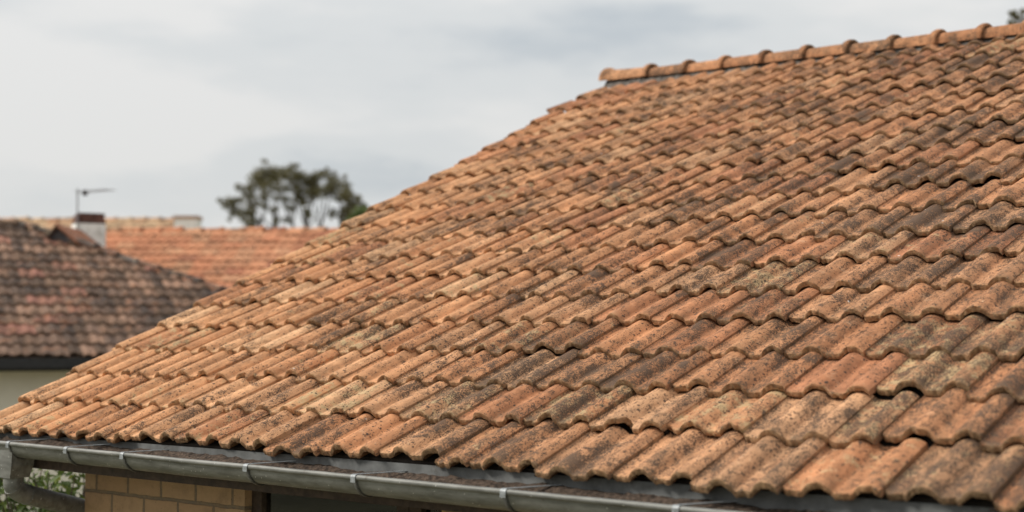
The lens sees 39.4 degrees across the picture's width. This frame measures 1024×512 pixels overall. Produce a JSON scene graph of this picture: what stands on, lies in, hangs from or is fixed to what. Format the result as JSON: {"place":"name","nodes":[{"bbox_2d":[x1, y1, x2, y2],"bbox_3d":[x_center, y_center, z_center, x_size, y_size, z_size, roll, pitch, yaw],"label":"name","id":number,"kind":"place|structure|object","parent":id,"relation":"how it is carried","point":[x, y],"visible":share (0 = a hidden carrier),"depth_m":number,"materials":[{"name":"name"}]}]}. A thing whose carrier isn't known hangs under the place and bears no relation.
{"place":"outdoors","nodes":[
{"label":"outdoors","id":0,"kind":"place"},
{"bbox_2d":[0,216,202,229],"bbox_3d":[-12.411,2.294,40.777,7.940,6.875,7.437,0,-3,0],"label":"house","id":1,"kind":"structure","parent":0,"point":[190,222],"depth_m":40.67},
{"bbox_2d":[0,20,1023,511],"bbox_3d":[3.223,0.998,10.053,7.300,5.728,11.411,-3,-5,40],"label":"house","id":2,"kind":"structure","parent":0,"point":[770,280],"depth_m":7.04,"materials":[{"name":"tile"}]},
{"bbox_2d":[252,491,408,511],"bbox_3d":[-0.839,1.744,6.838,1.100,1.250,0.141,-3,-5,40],"label":"window","id":3,"kind":"structure","parent":2,"relation":"in","point":[261,501],"depth_m":6.95,"materials":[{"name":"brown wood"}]},
{"bbox_2d":[409,507,441,511],"bbox_3d":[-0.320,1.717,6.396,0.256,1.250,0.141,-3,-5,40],"label":"window","id":4,"kind":"structure","parent":2,"relation":"in","point":[411,509],"depth_m":6.43,"materials":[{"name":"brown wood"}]},
{"bbox_2d":[0,0,1023,228],"label":"sky","id":5,"kind":"structure","parent":0,"point":[168,106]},
{"label":"ground","id":6,"kind":"structure","parent":0,"visible":0},
{"bbox_2d":[0,469,84,511],"bbox_3d":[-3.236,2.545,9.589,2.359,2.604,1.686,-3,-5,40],"label":"bush","id":7,"kind":"object","parent":6,"relation":"on","point":[39,482],"visible":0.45,"depth_m":9.56,"materials":[{"name":"green plant"}]},
{"bbox_2d":[0,188,227,511],"bbox_3d":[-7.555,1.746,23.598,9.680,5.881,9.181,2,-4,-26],"label":"house","id":8,"kind":"structure","parent":6,"relation":"on","point":[76,293],"depth_m":21.29,"materials":[{"name":"brown tile"}]},
{"bbox_2d":[106,226,338,287],"bbox_3d":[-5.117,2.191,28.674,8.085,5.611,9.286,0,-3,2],"label":"house","id":9,"kind":"structure","parent":6,"relation":"on","point":[227,257],"depth_m":27.99,"materials":[{"name":"orange tile"}]},
{"bbox_2d":[216,158,366,227],"bbox_3d":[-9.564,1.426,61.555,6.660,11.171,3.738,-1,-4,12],"label":"tree","id":10,"kind":"object","parent":6,"relation":"on","point":[311,182],"visible":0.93,"depth_m":61.42,"materials":[{"name":"green plant"}]},
{"bbox_2d":[339,204,368,225],"bbox_3d":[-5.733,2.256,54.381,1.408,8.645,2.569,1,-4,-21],"label":"tree","id":11,"kind":"object","parent":6,"relation":"on","point":[361,211],"visible":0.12,"depth_m":54.29,"materials":[{"name":"green plant"}]},
{"bbox_2d":[1007,8,1023,24],"bbox_3d":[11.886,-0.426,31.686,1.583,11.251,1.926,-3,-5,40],"label":"tree","id":12,"kind":"object","parent":6,"relation":"on","point":[1014,16],"visible":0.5,"depth_m":31.82,"materials":[{"name":"green plant"}]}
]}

